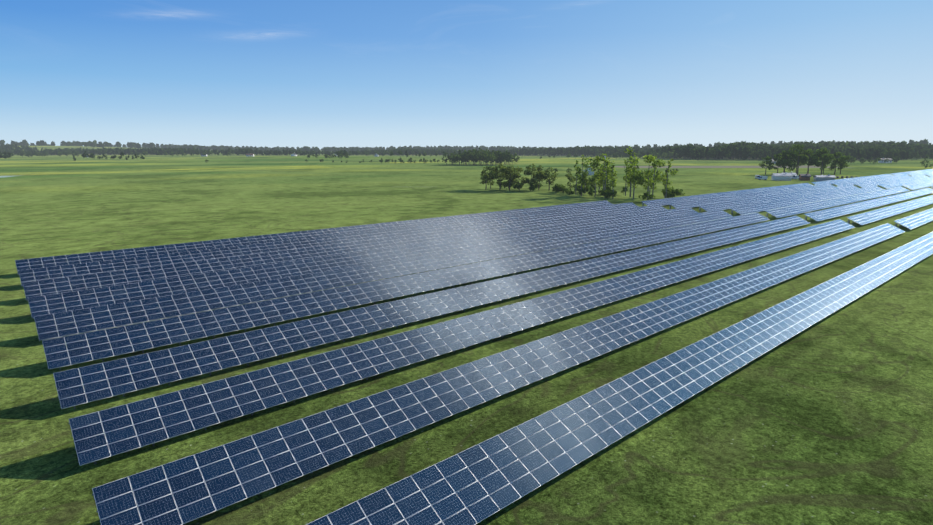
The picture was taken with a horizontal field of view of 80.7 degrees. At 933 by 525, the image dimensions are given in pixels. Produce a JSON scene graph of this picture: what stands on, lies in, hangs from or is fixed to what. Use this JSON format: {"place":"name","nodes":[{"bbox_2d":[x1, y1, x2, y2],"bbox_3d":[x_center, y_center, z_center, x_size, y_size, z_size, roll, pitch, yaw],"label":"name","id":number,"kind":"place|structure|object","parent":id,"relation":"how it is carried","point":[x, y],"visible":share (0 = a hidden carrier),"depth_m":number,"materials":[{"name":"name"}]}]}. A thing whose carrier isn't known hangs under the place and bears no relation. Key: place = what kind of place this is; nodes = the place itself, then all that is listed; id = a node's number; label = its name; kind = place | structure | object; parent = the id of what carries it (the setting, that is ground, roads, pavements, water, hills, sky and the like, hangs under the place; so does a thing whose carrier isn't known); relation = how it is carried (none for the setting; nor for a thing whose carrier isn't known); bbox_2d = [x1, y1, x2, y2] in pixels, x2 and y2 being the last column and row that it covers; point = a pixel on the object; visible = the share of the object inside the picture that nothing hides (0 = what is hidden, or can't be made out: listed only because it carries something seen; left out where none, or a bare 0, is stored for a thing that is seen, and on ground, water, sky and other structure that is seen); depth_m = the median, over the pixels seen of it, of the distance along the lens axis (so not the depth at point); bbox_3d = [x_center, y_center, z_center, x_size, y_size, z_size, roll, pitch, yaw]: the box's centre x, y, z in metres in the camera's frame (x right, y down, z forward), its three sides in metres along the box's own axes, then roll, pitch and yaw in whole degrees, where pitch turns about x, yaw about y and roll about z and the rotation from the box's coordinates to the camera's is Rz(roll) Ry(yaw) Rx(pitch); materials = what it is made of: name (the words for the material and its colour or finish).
{"place":"outdoors","nodes":[
{"label":"outdoors","id":0,"kind":"place"},
{"bbox_2d":[0,146,932,524],"bbox_3d":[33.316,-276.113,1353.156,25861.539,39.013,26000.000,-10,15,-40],"label":"meadow ground","id":1,"kind":"structure","parent":0,"point":[828,420],"depth_m":49.24,"materials":[{"name":"green plant"}]},
{"bbox_2d":[15,200,611,273],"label":"solar table","id":2,"kind":"object","parent":1,"relation":"on","point":[34,263],"visible":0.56,"depth_m":112.77,"materials":[{"name":"blue glass"}]},
{"bbox_2d":[18,202,637,285],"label":"solar table","id":3,"kind":"object","parent":1,"relation":"on","point":[45,273],"visible":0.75,"depth_m":104.12,"materials":[{"name":"blue glass"}]},
{"bbox_2d":[22,205,666,300],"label":"solar table","id":4,"kind":"object","parent":1,"relation":"on","point":[74,283],"visible":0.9,"depth_m":95.09,"materials":[{"name":"blue glass"}]},
{"bbox_2d":[27,207,697,317],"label":"solar table","id":5,"kind":"object","parent":1,"relation":"on","point":[46,304],"visible":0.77,"depth_m":86.05,"materials":[{"name":"blue glass"}]},
{"bbox_2d":[34,210,732,340],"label":"solar table","id":6,"kind":"object","parent":1,"relation":"on","point":[87,320],"visible":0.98,"depth_m":76.80,"materials":[{"name":"blue glass"}]},
{"bbox_2d":[42,212,769,369],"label":"solar table","id":7,"kind":"object","parent":1,"relation":"on","point":[180,329],"visible":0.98,"depth_m":67.53,"materials":[{"name":"blue glass"}]},
{"bbox_2d":[53,216,809,408],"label":"solar table","id":8,"kind":"object","parent":1,"relation":"on","point":[246,347],"visible":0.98,"depth_m":58.05,"materials":[{"name":"blue glass"}]},
{"bbox_2d":[69,219,854,465],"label":"solar table","id":9,"kind":"object","parent":1,"relation":"on","point":[275,385],"visible":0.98,"depth_m":48.37,"materials":[{"name":"blue glass"}]},
{"bbox_2d":[0,150,928,161],"bbox_3d":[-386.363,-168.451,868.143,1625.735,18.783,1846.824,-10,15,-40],"label":"field hedgerows","id":10,"kind":"object","parent":1,"relation":"on","point":[91,155],"visible":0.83,"depth_m":1042.50,"materials":[{"name":"green plant"}]},
{"bbox_2d":[0,139,932,160],"bbox_3d":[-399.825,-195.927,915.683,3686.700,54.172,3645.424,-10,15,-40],"label":"forest","id":11,"kind":"object","parent":1,"relation":"on","point":[857,150],"visible":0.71,"depth_m":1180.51,"materials":[{"name":"green plant"}]},
{"bbox_2d":[19,148,932,173],"bbox_3d":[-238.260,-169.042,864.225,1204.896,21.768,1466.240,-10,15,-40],"label":"field trees","id":12,"kind":"object","parent":1,"relation":"on","point":[486,156],"visible":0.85,"depth_m":702.10,"materials":[{"name":"green plant"}]},
{"bbox_2d":[92,223,904,524],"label":"solar table","id":13,"kind":"object","parent":1,"relation":"on","point":[263,461],"visible":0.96,"depth_m":39.09,"materials":[{"name":"blue glass"}]},
{"bbox_2d":[480,163,596,190],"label":"trees","id":14,"kind":"object","parent":1,"relation":"on","point":[507,174],"visible":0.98,"depth_m":267.23,"materials":[{"name":"green plant"}]},
{"bbox_2d":[583,165,593,174],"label":"building","id":15,"kind":"structure","parent":1,"relation":"on","point":[591,172],"depth_m":427.94,"materials":[{"name":"grey"}]},
{"bbox_2d":[496,181,684,200],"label":"bushes","id":16,"kind":"object","parent":1,"relation":"on","point":[608,192],"visible":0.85,"depth_m":242.21,"materials":[{"name":"green plant"}]},
{"bbox_2d":[306,232,932,524],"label":"solar table","id":17,"kind":"object","parent":1,"relation":"on","point":[442,492],"visible":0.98,"depth_m":37.63,"materials":[{"name":"blue glass"}]},
{"bbox_2d":[574,146,677,198],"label":"trees","id":18,"kind":"object","parent":1,"relation":"on","point":[639,178],"visible":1,"depth_m":226.96,"materials":[{"name":"green plant"}]},
{"bbox_2d":[641,183,812,205],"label":"solar table","id":19,"kind":"object","parent":1,"relation":"on","point":[664,202],"visible":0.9,"depth_m":222.51,"materials":[{"name":"blue glass"}]},
{"bbox_2d":[668,184,834,208],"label":"solar table","id":20,"kind":"object","parent":1,"relation":"on","point":[690,204],"visible":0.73,"depth_m":214.69,"materials":[{"name":"blue glass"}]},
{"bbox_2d":[698,185,857,212],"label":"solar table","id":21,"kind":"object","parent":1,"relation":"on","point":[730,204],"visible":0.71,"depth_m":206.69,"materials":[{"name":"blue glass"}]},
{"bbox_2d":[771,172,792,180],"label":"farm shed","id":22,"kind":"structure","parent":1,"relation":"on","point":[785,176],"depth_m":353.45,"materials":[{"name":"white metal"}]},
{"bbox_2d":[758,144,849,174],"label":"farm trees","id":23,"kind":"object","parent":1,"relation":"on","point":[785,160],"visible":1,"depth_m":433.76,"materials":[{"name":"green plant"}]},
{"bbox_2d":[798,173,810,180],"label":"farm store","id":24,"kind":"structure","parent":1,"relation":"on","point":[804,177],"depth_m":353.93,"materials":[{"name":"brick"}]},
{"bbox_2d":[730,186,883,215],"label":"solar table","id":25,"kind":"object","parent":1,"relation":"on","point":[749,209],"visible":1,"depth_m":198.81,"materials":[{"name":"blue glass"}]},
{"bbox_2d":[766,187,909,217],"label":"solar table","id":26,"kind":"object","parent":1,"relation":"on","point":[799,209],"visible":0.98,"depth_m":190.96,"materials":[{"name":"blue glass"}]},
{"bbox_2d":[811,174,891,184],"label":"solar table","id":27,"kind":"object","parent":1,"relation":"on","point":[845,179],"visible":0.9,"depth_m":335.36,"materials":[{"name":"blue glass"}]},
{"bbox_2d":[804,188,932,222],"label":"solar table","id":28,"kind":"object","parent":1,"relation":"on","point":[825,214],"visible":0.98,"depth_m":182.19,"materials":[{"name":"blue glass"}]},
{"bbox_2d":[833,174,909,185],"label":"solar table","id":29,"kind":"object","parent":1,"relation":"on","point":[854,182],"visible":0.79,"depth_m":327.69,"materials":[{"name":"blue glass"}]},
{"bbox_2d":[846,195,932,226],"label":"solar table","id":30,"kind":"object","parent":1,"relation":"on","point":[876,215],"visible":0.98,"depth_m":165.87,"materials":[{"name":"blue glass"}]},
{"bbox_2d":[855,175,927,187],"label":"solar table","id":31,"kind":"object","parent":1,"relation":"on","point":[874,183],"visible":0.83,"depth_m":319.70,"materials":[{"name":"blue glass"}]},
{"bbox_2d":[879,177,932,188],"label":"solar table","id":32,"kind":"object","parent":1,"relation":"on","point":[904,183],"visible":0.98,"depth_m":304.59,"materials":[{"name":"blue glass"}]},
{"bbox_2d":[890,169,932,175],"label":"solar table","id":33,"kind":"object","parent":1,"relation":"on","point":[908,172],"visible":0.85,"depth_m":441.30,"materials":[{"name":"blue glass"}]},
{"bbox_2d":[894,208,932,230],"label":"solar table","id":34,"kind":"object","parent":1,"relation":"on","point":[910,222],"visible":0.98,"depth_m":145.49,"materials":[{"name":"blue glass"}]},
{"bbox_2d":[905,181,932,189],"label":"solar table","id":35,"kind":"object","parent":1,"relation":"on","point":[920,185],"visible":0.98,"depth_m":281.53,"materials":[{"name":"blue glass"}]},
{"bbox_2d":[908,171,932,175],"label":"solar table","id":36,"kind":"object","parent":1,"relation":"on","point":[920,173],"visible":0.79,"depth_m":419.25,"materials":[{"name":"blue glass"}]},
{"bbox_2d":[0,0,932,149],"label":"sky","id":37,"kind":"structure","parent":0,"point":[320,74],"materials":[{"name":"blue"}]},
{"bbox_2d":[758,176,767,179],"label":"building","id":38,"kind":"structure","parent":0,"point":[763,177],"depth_m":359.70,"materials":[{"name":"white paint"}]},
{"bbox_2d":[814,174,835,180],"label":"building","id":39,"kind":"structure","parent":0,"point":[824,177],"depth_m":346.22,"materials":[{"name":"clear metal"}]},
{"bbox_2d":[878,158,891,162],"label":"distant house","id":40,"kind":"structure","parent":0,"point":[883,160],"depth_m":757.44,"materials":[{"name":"white"}]}
]}

